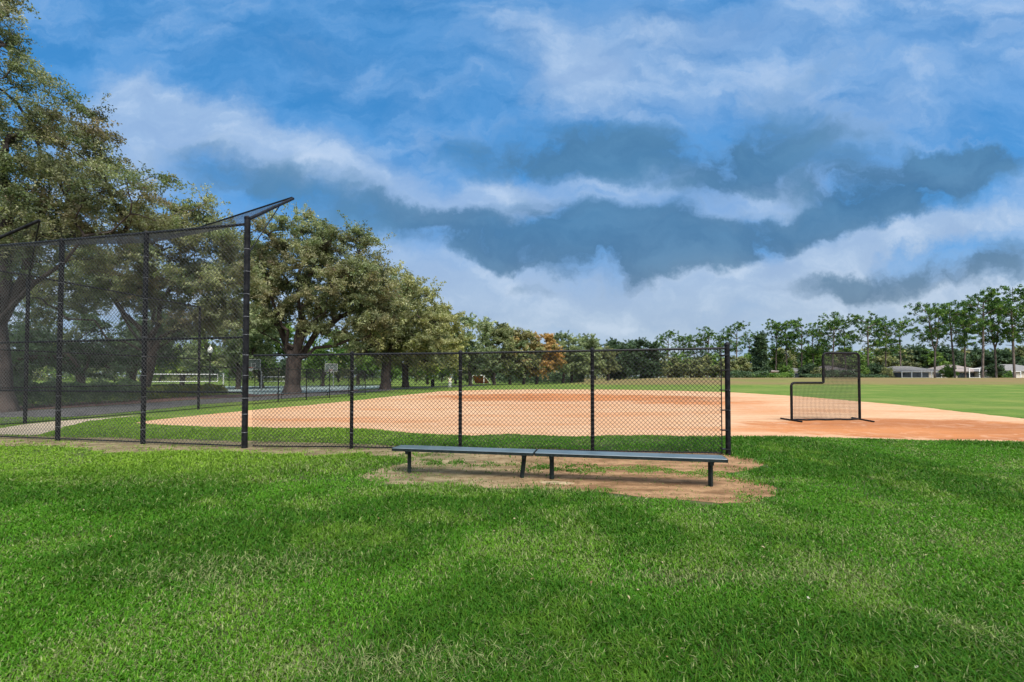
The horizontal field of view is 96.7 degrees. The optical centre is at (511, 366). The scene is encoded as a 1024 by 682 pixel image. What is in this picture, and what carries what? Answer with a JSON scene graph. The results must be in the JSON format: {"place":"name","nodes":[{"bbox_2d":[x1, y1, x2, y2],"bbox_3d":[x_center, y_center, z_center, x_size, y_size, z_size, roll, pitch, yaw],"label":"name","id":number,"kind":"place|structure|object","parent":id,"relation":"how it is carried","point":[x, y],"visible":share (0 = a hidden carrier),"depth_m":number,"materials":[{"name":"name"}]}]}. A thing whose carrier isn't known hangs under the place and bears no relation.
{"place":"outdoors","nodes":[
{"label":"outdoors","id":0,"kind":"place"},
{"bbox_2d":[0,385,485,423],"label":"path","id":1,"kind":"structure","parent":0,"point":[163,405],"depth_m":24.03,"materials":[{"name":"concrete"}]},
{"bbox_2d":[225,385,379,393],"bbox_3d":[-27.442,2.958,62.472,27.034,0.001,44.492,1,-1,-24],"label":"sports court","id":2,"kind":"object","parent":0,"point":[342,387],"visible":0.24,"depth_m":61.94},
{"bbox_2d":[249,359,261,387],"bbox_3d":[-28.510,0.955,50.216,1.529,3.590,1.603,1,-1,-24],"label":"basketball hoop","id":3,"kind":"object","parent":2,"relation":"on","point":[251,363],"visible":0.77,"depth_m":50.00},
{"bbox_2d":[229,368,380,387],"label":"court fence","id":4,"kind":"object","parent":2,"relation":"on","point":[335,377],"visible":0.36,"depth_m":72.92,"materials":[{"name":"metal"}]},
{"bbox_2d":[0,377,1023,681],"bbox_3d":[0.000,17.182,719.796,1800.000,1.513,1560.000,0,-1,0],"label":"ground","id":5,"kind":"structure","parent":0,"point":[998,397],"depth_m":11.21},
{"bbox_2d":[0,415,137,435],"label":"sand","id":6,"kind":"structure","parent":5,"relation":"on","point":[37,425],"depth_m":14.04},
{"bbox_2d":[8,303,141,394],"bbox_3d":[-43.863,-2.545,40.266,22.779,10.468,10.150,0,-1,0],"label":"leafy tree","id":7,"kind":"object","parent":5,"relation":"on","point":[64,350],"visible":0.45,"depth_m":39.88,"materials":[{"name":"green plant"}]},
{"bbox_2d":[30,308,193,386],"bbox_3d":[-39.946,-1.815,46.186,16.713,9.348,8.196,0,-1,0],"label":"leafy tree","id":8,"kind":"object","parent":5,"relation":"on","point":[138,358],"visible":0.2,"depth_m":45.55,"materials":[{"name":"green plant"}]},
{"bbox_2d":[0,0,230,411],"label":"oak tree","id":9,"kind":"object","parent":5,"relation":"on","point":[21,201],"visible":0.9,"depth_m":20.39,"materials":[{"name":"green plant"}]},
{"bbox_2d":[12,189,273,398],"bbox_3d":[-28.654,-4.981,33.945,22.548,15.157,12.074,0,-1,0],"label":"oak tree","id":10,"kind":"object","parent":5,"relation":"on","point":[193,218],"visible":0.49,"depth_m":32.39,"materials":[{"name":"green plant"}]},
{"bbox_2d":[0,197,293,447],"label":"backstop","id":11,"kind":"object","parent":5,"relation":"on","point":[146,241],"visible":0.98,"depth_m":11.00,"materials":[{"name":"grey metal"}]},
{"bbox_2d":[131,336,234,385],"bbox_3d":[-45.254,-1.933,61.787,14.665,10.167,9.215,0,-1,0],"label":"leafy tree","id":12,"kind":"object","parent":5,"relation":"on","point":[177,372],"visible":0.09,"depth_m":61.15,"materials":[{"name":"green plant"}]},
{"bbox_2d":[152,374,223,382],"bbox_3d":[-32.366,1.646,44.974,6.633,1.970,0.115,1,-2,-38],"label":"volleyball net","id":13,"kind":"object","parent":5,"relation":"on","point":[185,375],"visible":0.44,"depth_m":45.06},
{"bbox_2d":[20,390,357,409],"bbox_3d":[-21.960,2.377,36.679,11.175,0.001,39.489,-1,-1,23],"label":"mulch bed","id":14,"kind":"object","parent":5,"relation":"on","point":[133,402],"visible":0.43,"depth_m":28.90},
{"bbox_2d":[13,378,146,407],"bbox_3d":[-24.668,1.345,24.276,1.917,1.645,11.647,0,-1,0],"label":"hedge","id":15,"kind":"object","parent":14,"relation":"on","point":[91,388],"visible":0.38,"depth_m":25.64,"materials":[{"name":"green plant"}]},
{"bbox_2d":[131,383,227,398],"bbox_3d":[-25.923,1.847,36.000,1.619,1.192,10.502,0,-1,-5],"label":"hedge","id":16,"kind":"object","parent":14,"relation":"on","point":[176,389],"visible":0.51,"depth_m":34.94,"materials":[{"name":"green plant"}]},
{"bbox_2d":[180,298,280,388],"bbox_3d":[-36.225,-3.263,57.953,14.194,12.671,9.599,0,-1,0],"label":"leafy tree","id":17,"kind":"object","parent":5,"relation":"on","point":[258,345],"visible":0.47,"depth_m":57.31,"materials":[{"name":"green plant"}]},
{"bbox_2d":[233,318,295,385],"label":"leafy tree","id":18,"kind":"object","parent":5,"relation":"on","point":[278,348],"visible":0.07,"depth_m":65.67,"materials":[{"name":"green plant"}]},
{"bbox_2d":[277,357,287,376],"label":"broadleaf tree","id":19,"kind":"object","parent":5,"relation":"on","point":[283,364],"visible":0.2,"depth_m":157.73,"materials":[{"name":"green plant"}]},
{"bbox_2d":[200,366,365,407],"bbox_3d":[-14.069,1.210,31.173,0.071,2.215,18.464,0,-1,7],"label":"chain link fence","id":20,"kind":"object","parent":5,"relation":"on","point":[278,390],"visible":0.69,"depth_m":28.09,"materials":[{"name":"metal"}]},
{"bbox_2d":[211,201,412,392],"bbox_3d":[-19.667,-6.782,44.203,19.924,19.286,9.765,0,-1,0],"label":"oak tree","id":21,"kind":"object","parent":5,"relation":"on","point":[355,273],"visible":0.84,"depth_m":43.16,"materials":[{"name":"green plant"}]},
{"bbox_2d":[302,328,373,385],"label":"leafy tree","id":22,"kind":"object","parent":5,"relation":"on","point":[320,351],"visible":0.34,"depth_m":78.94,"materials":[{"name":"green plant"}]},
{"bbox_2d":[328,359,349,381],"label":"broadleaf tree","id":23,"kind":"object","parent":5,"relation":"on","point":[341,374],"visible":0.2,"depth_m":146.51,"materials":[{"name":"green plant"}]},
{"bbox_2d":[348,349,381,384],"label":"leafy tree","id":24,"kind":"object","parent":5,"relation":"on","point":[375,367],"visible":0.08,"depth_m":94.25,"materials":[{"name":"green plant"}]},
{"bbox_2d":[18,362,742,380],"bbox_3d":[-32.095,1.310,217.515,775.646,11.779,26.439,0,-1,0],"label":"distant wood","id":25,"kind":"object","parent":5,"relation":"on","point":[214,379],"visible":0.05,"depth_m":210.66,"materials":[{"name":"green plant"}]},
{"bbox_2d":[0,435,776,502],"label":"worn soil","id":26,"kind":"structure","parent":5,"relation":"on","point":[633,484],"depth_m":7.59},
{"bbox_2d":[392,445,536,477],"bbox_3d":[-0.774,1.547,7.267,2.311,0.485,0.352,0,-1,12],"label":"bench","id":27,"kind":"object","parent":26,"relation":"on","point":[409,449],"visible":0.95,"depth_m":7.17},
{"bbox_2d":[535,449,727,486],"bbox_3d":[1.706,1.533,6.756,2.720,0.481,0.352,0,-1,12],"label":"bench","id":28,"kind":"object","parent":26,"relation":"on","point":[709,459],"visible":0.98,"depth_m":6.64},
{"bbox_2d":[375,366,401,381],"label":"broadleaf tree","id":29,"kind":"object","parent":5,"relation":"on","point":[396,373],"visible":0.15,"depth_m":134.22,"materials":[{"name":"green plant"}]},
{"bbox_2d":[336,258,463,389],"bbox_3d":[-14.346,-5.282,57.655,16.165,16.866,12.059,0,-1,0],"label":"oak tree","id":30,"kind":"object","parent":5,"relation":"on","point":[433,321],"visible":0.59,"depth_m":56.58,"materials":[{"name":"green plant"}]},
{"bbox_2d":[376,287,474,386],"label":"oak tree","id":31,"kind":"object","parent":5,"relation":"on","point":[455,328],"visible":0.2,"depth_m":69.33,"materials":[{"name":"green plant"}]},
{"bbox_2d":[410,364,463,383],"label":"leafy tree","id":32,"kind":"object","parent":5,"relation":"on","point":[436,373],"visible":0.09,"depth_m":99.29,"materials":[{"name":"green plant"}]},
{"bbox_2d":[439,312,503,385],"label":"oak tree","id":33,"kind":"object","parent":5,"relation":"on","point":[476,362],"visible":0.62,"depth_m":83.42,"materials":[{"name":"green plant"}]},
{"bbox_2d":[252,342,730,454],"bbox_3d":[-0.668,0.671,9.623,10.145,2.315,0.172,0,-1,5],"label":"chain link fence","id":34,"kind":"object","parent":5,"relation":"on","point":[727,409],"visible":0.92,"depth_m":9.54,"materials":[{"name":"metal"}]},
{"bbox_2d":[462,317,520,384],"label":"oak tree","id":35,"kind":"object","parent":5,"relation":"on","point":[506,339],"visible":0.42,"depth_m":91.16,"materials":[{"name":"green plant"}]},
{"bbox_2d":[496,373,513,382],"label":"shrub","id":36,"kind":"object","parent":5,"relation":"on","point":[498,378],"visible":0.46,"depth_m":116.91,"materials":[{"name":"green plant"}]},
{"bbox_2d":[0,416,1023,681],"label":"grass","id":37,"kind":"structure","parent":5,"relation":"on","point":[982,626],"depth_m":3.68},
{"bbox_2d":[0,431,1023,681],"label":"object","id":38,"kind":"object","parent":5,"relation":"on","point":[648,569],"visible":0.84,"depth_m":3.63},
{"bbox_2d":[495,327,534,384],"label":"oak tree","id":39,"kind":"object","parent":5,"relation":"on","point":[517,335],"visible":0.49,"depth_m":94.24,"materials":[{"name":"green plant"}]},
{"bbox_2d":[509,329,545,383],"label":"oak tree","id":40,"kind":"object","parent":5,"relation":"on","point":[537,346],"visible":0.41,"depth_m":96.33,"materials":[{"name":"green plant"}]},
{"bbox_2d":[518,331,566,383],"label":"cypress tree","id":41,"kind":"object","parent":5,"relation":"on","point":[551,343],"visible":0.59,"depth_m":98.50,"materials":[{"name":"orange plant"}]},
{"bbox_2d":[548,372,566,382],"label":"shrub","id":42,"kind":"object","parent":5,"relation":"on","point":[558,376],"visible":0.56,"depth_m":116.93,"materials":[{"name":"green plant"}]},
{"bbox_2d":[553,330,587,382],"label":"oak tree","id":43,"kind":"object","parent":5,"relation":"on","point":[568,345],"visible":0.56,"depth_m":103.13,"materials":[{"name":"green plant"}]},
{"bbox_2d":[568,333,607,382],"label":"oak tree","id":44,"kind":"object","parent":5,"relation":"on","point":[592,341],"visible":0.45,"depth_m":106.71,"materials":[{"name":"green plant"}]},
{"bbox_2d":[580,341,623,380],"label":"oak tree","id":45,"kind":"object","parent":5,"relation":"on","point":[613,366],"visible":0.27,"depth_m":110.58,"materials":[{"name":"green plant"}]},
{"bbox_2d":[601,337,638,379],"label":"evergreen tree","id":46,"kind":"object","parent":5,"relation":"on","point":[613,344],"visible":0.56,"depth_m":116.19,"materials":[{"name":"green plant"}]},
{"bbox_2d":[623,337,667,378],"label":"evergreen tree","id":47,"kind":"object","parent":5,"relation":"on","point":[646,344],"visible":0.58,"depth_m":117.99,"materials":[{"name":"green plant"}]},
{"bbox_2d":[650,329,680,377],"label":"pine tree","id":48,"kind":"object","parent":5,"relation":"on","point":[668,336],"visible":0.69,"depth_m":157.18,"materials":[{"name":"green plant"}]},
{"bbox_2d":[662,354,683,377],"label":"broadleaf tree","id":49,"kind":"object","parent":5,"relation":"on","point":[675,365],"visible":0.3,"depth_m":127.34,"materials":[{"name":"green plant"}]},
{"bbox_2d":[666,352,691,377],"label":"broadleaf tree","id":50,"kind":"object","parent":5,"relation":"on","point":[679,356],"visible":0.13,"depth_m":133.48,"materials":[{"name":"green plant"}]},
{"bbox_2d":[671,334,691,377],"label":"pine tree","id":51,"kind":"object","parent":5,"relation":"on","point":[683,343],"visible":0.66,"depth_m":156.33,"materials":[{"name":"green plant"}]},
{"bbox_2d":[676,358,708,377],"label":"bush","id":52,"kind":"object","parent":5,"relation":"on","point":[685,367],"visible":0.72,"depth_m":123.14,"materials":[{"name":"green plant"}]},
{"bbox_2d":[680,334,707,360],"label":"pine tree","id":53,"kind":"object","parent":5,"relation":"on","point":[690,337],"visible":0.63,"depth_m":151.35,"materials":[{"name":"green plant"}]},
{"bbox_2d":[692,354,715,377],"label":"broadleaf tree","id":54,"kind":"object","parent":5,"relation":"on","point":[705,363],"visible":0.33,"depth_m":126.80,"materials":[{"name":"green plant"}]},
{"bbox_2d":[690,326,718,377],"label":"pine tree","id":55,"kind":"object","parent":5,"relation":"on","point":[704,336],"visible":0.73,"depth_m":147.62,"materials":[{"name":"green plant"}]},
{"bbox_2d":[705,352,724,377],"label":"broadleaf tree","id":56,"kind":"object","parent":5,"relation":"on","point":[715,355],"visible":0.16,"depth_m":132.85,"materials":[{"name":"green plant"}]},
{"bbox_2d":[704,333,731,377],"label":"pine tree","id":57,"kind":"object","parent":5,"relation":"on","point":[718,342],"visible":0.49,"depth_m":153.95,"materials":[{"name":"green plant"}]},
{"bbox_2d":[712,358,739,376],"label":"bush","id":58,"kind":"object","parent":5,"relation":"on","point":[732,367],"visible":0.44,"depth_m":123.05,"materials":[{"name":"green plant"}]},
{"bbox_2d":[714,320,757,360],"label":"pine tree","id":59,"kind":"object","parent":5,"relation":"on","point":[732,342],"visible":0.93,"depth_m":141.87,"materials":[{"name":"green plant"}]},
{"bbox_2d":[730,355,753,377],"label":"broadleaf tree","id":60,"kind":"object","parent":5,"relation":"on","point":[744,363],"visible":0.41,"depth_m":127.14,"materials":[{"name":"green plant"}]},
{"bbox_2d":[735,332,755,353],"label":"pine tree","id":61,"kind":"object","parent":5,"relation":"on","point":[748,342],"visible":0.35,"depth_m":144.72,"materials":[{"name":"green plant"}]},
{"bbox_2d":[723,370,768,377],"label":"shrub","id":62,"kind":"object","parent":5,"relation":"on","point":[735,374],"visible":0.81,"depth_m":107.35,"materials":[{"name":"green plant"}]},
{"bbox_2d":[748,331,771,372],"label":"evergreen tree","id":63,"kind":"object","parent":5,"relation":"on","point":[759,353],"visible":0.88,"depth_m":110.96,"materials":[{"name":"green plant"}]},
{"bbox_2d":[747,372,795,377],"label":"shrub","id":64,"kind":"object","parent":5,"relation":"on","point":[780,375],"visible":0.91,"depth_m":107.23,"materials":[{"name":"green plant"}]},
{"bbox_2d":[752,349,792,370],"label":"broadleaf tree","id":65,"kind":"object","parent":5,"relation":"on","point":[779,359],"visible":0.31,"depth_m":147.72,"materials":[{"name":"green plant"}]},
{"bbox_2d":[757,318,799,370],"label":"pine tree","id":66,"kind":"object","parent":5,"relation":"on","point":[772,347],"visible":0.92,"depth_m":144.05,"materials":[{"name":"green plant"}]},
{"bbox_2d":[770,347,800,367],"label":"broadleaf tree","id":67,"kind":"object","parent":5,"relation":"on","point":[792,357],"visible":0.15,"depth_m":154.82,"materials":[{"name":"green plant"}]},
{"bbox_2d":[777,365,794,377],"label":"broadleaf tree","id":68,"kind":"object","parent":5,"relation":"on","point":[786,369],"visible":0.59,"depth_m":117.36,"materials":[{"name":"green plant"}]},
{"bbox_2d":[766,320,807,365],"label":"pine tree","id":69,"kind":"object","parent":5,"relation":"on","point":[788,334],"visible":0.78,"depth_m":143.99,"materials":[{"name":"green plant"}]},
{"bbox_2d":[780,317,824,366],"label":"pine tree","id":70,"kind":"object","parent":5,"relation":"on","point":[800,342],"visible":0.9,"depth_m":140.90,"materials":[{"name":"green plant"}]},
{"bbox_2d":[797,362,816,373],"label":"broadleaf tree","id":71,"kind":"object","parent":5,"relation":"on","point":[807,368],"visible":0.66,"depth_m":119.15,"materials":[{"name":"green plant"}]},
{"bbox_2d":[799,373,821,377],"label":"shrub","id":72,"kind":"object","parent":5,"relation":"on","point":[817,375],"visible":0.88,"depth_m":107.11,"materials":[{"name":"green plant"}]},
{"bbox_2d":[795,329,831,362],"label":"pine tree","id":73,"kind":"object","parent":5,"relation":"on","point":[818,345],"visible":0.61,"depth_m":139.72,"materials":[{"name":"green plant"}]},
{"bbox_2d":[798,344,836,368],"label":"broadleaf tree","id":74,"kind":"object","parent":5,"relation":"on","point":[817,359],"visible":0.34,"depth_m":147.33,"materials":[{"name":"green plant"}]},
{"bbox_2d":[808,311,854,369],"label":"pine tree","id":75,"kind":"object","parent":5,"relation":"on","point":[836,322],"visible":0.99,"depth_m":130.44,"materials":[{"name":"green plant"}]},
{"bbox_2d":[821,369,854,376],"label":"shrub","id":76,"kind":"object","parent":5,"relation":"on","point":[837,371],"visible":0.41,"depth_m":107.27,"materials":[{"name":"green plant"}]},
{"bbox_2d":[822,319,866,369],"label":"pine tree","id":77,"kind":"object","parent":5,"relation":"on","point":[843,332],"visible":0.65,"depth_m":133.70,"materials":[{"name":"green plant"}]},
{"bbox_2d":[842,350,874,369],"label":"broadleaf tree","id":78,"kind":"object","parent":5,"relation":"on","point":[862,359],"visible":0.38,"depth_m":148.86,"materials":[{"name":"green plant"}]},
{"bbox_2d":[844,311,887,364],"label":"pine tree","id":79,"kind":"object","parent":5,"relation":"on","point":[865,328],"visible":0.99,"depth_m":128.37,"materials":[{"name":"green plant"}]},
{"bbox_2d":[866,362,883,374],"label":"broadleaf tree","id":80,"kind":"object","parent":5,"relation":"on","point":[874,368],"visible":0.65,"depth_m":119.40,"materials":[{"name":"green plant"}]},
{"bbox_2d":[860,347,904,366],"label":"broadleaf tree","id":81,"kind":"object","parent":5,"relation":"on","point":[894,361],"visible":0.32,"depth_m":154.05,"materials":[{"name":"green plant"}]},
{"bbox_2d":[861,315,910,366],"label":"pine tree","id":82,"kind":"object","parent":5,"relation":"on","point":[885,349],"visible":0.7,"depth_m":129.24,"materials":[{"name":"green plant"}]},
{"bbox_2d":[879,366,895,377],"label":"broadleaf tree","id":83,"kind":"object","parent":5,"relation":"on","point":[887,371],"visible":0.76,"depth_m":115.08,"materials":[{"name":"green plant"}]},
{"bbox_2d":[872,346,916,365],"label":"broadleaf tree","id":84,"kind":"object","parent":5,"relation":"on","point":[897,356],"visible":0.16,"depth_m":180.50,"materials":[{"name":"green plant"}]},
{"bbox_2d":[874,318,919,365],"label":"pine tree","id":85,"kind":"object","parent":5,"relation":"on","point":[899,340],"visible":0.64,"depth_m":131.82,"materials":[{"name":"green plant"}]},
{"bbox_2d":[895,348,921,367],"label":"broadleaf tree","id":86,"kind":"object","parent":5,"relation":"on","point":[911,363],"visible":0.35,"depth_m":179.76,"materials":[{"name":"green plant"}]},
{"bbox_2d":[887,366,942,377],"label":"house","id":87,"kind":"structure","parent":5,"relation":"on","point":[908,372],"depth_m":126.35,"materials":[{"name":"paint"}]},
{"bbox_2d":[891,373,928,377],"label":"sliding door","id":88,"kind":"structure","parent":87,"relation":"in","point":[897,375],"depth_m":126.35,"materials":[{"name":"glass"}]},
{"bbox_2d":[902,343,943,367],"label":"broadleaf tree","id":89,"kind":"object","parent":5,"relation":"on","point":[917,356],"visible":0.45,"depth_m":180.29,"materials":[{"name":"green plant"}]},
{"bbox_2d":[903,302,958,377],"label":"pine tree","id":90,"kind":"object","parent":5,"relation":"on","point":[930,331],"visible":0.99,"depth_m":115.45,"materials":[{"name":"green plant"}]},
{"bbox_2d":[910,348,952,367],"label":"broadleaf tree","id":91,"kind":"object","parent":5,"relation":"on","point":[930,360],"visible":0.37,"depth_m":178.03,"materials":[{"name":"green plant"}]},
{"bbox_2d":[938,365,958,377],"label":"bush","id":92,"kind":"object","parent":5,"relation":"on","point":[947,370],"visible":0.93,"depth_m":117.64,"materials":[{"name":"green plant"}]},
{"bbox_2d":[932,344,972,366],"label":"broadleaf tree","id":93,"kind":"object","parent":5,"relation":"on","point":[958,355],"visible":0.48,"depth_m":177.62,"materials":[{"name":"green plant"}]},
{"bbox_2d":[925,302,981,377],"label":"pine tree","id":94,"kind":"object","parent":5,"relation":"on","point":[961,343],"visible":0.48,"depth_m":115.51,"materials":[{"name":"green plant"}]},
{"bbox_2d":[927,365,986,377],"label":"house","id":95,"kind":"structure","parent":5,"relation":"on","point":[970,373],"depth_m":134.36,"materials":[{"name":"paint"}]},
{"bbox_2d":[941,310,987,377],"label":"pine tree","id":96,"kind":"object","parent":5,"relation":"on","point":[968,339],"visible":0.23,"depth_m":121.49,"materials":[{"name":"green plant"}]},
{"bbox_2d":[963,345,989,367],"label":"broadleaf tree","id":97,"kind":"object","parent":5,"relation":"on","point":[976,353],"visible":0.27,"depth_m":180.78,"materials":[{"name":"green plant"}]},
{"bbox_2d":[937,286,1023,377],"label":"pine tree","id":98,"kind":"object","parent":5,"relation":"on","point":[991,292],"visible":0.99,"depth_m":104.50,"materials":[{"name":"green plant"}]},
{"bbox_2d":[978,362,1007,377],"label":"bush","id":99,"kind":"object","parent":5,"relation":"on","point":[990,369],"visible":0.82,"depth_m":119.16,"materials":[{"name":"green plant"}]},
{"bbox_2d":[971,284,1023,377],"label":"pine tree","id":100,"kind":"object","parent":5,"relation":"on","point":[1012,338],"visible":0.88,"depth_m":103.28,"materials":[{"name":"green plant"}]},
{"bbox_2d":[974,364,1023,377],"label":"house","id":101,"kind":"structure","parent":5,"relation":"on","point":[1019,371],"depth_m":130.79,"materials":[{"name":"paint"}]},
{"bbox_2d":[975,294,1023,377],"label":"pine tree","id":102,"kind":"object","parent":5,"relation":"on","point":[1008,330],"visible":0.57,"depth_m":107.24,"materials":[{"name":"green plant"}]},
{"bbox_2d":[976,348,1023,365],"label":"broadleaf tree","id":103,"kind":"object","parent":5,"relation":"on","point":[1004,356],"visible":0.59,"depth_m":173.91,"materials":[{"name":"green plant"}]},
{"bbox_2d":[1001,344,1023,360],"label":"broadleaf tree","id":104,"kind":"object","parent":5,"relation":"on","point":[1019,349],"visible":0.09,"depth_m":177.55,"materials":[{"name":"green plant"}]},
{"bbox_2d":[0,0,1023,377],"label":"sky","id":105,"kind":"structure","parent":0,"point":[619,169],"materials":[{"name":"blue"}]},
{"bbox_2d":[137,389,1023,441],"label":"infield dirt","id":106,"kind":"structure","parent":0,"point":[752,414],"depth_m":17.57,"materials":[{"name":"soil"}]},
{"bbox_2d":[780,352,874,421],"bbox_3d":[11.415,0.697,16.357,3.079,2.465,1.510,0,-1,-5],"label":"pitching screen","id":107,"kind":"object","parent":106,"relation":"on","point":[857,372],"visible":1,"depth_m":16.36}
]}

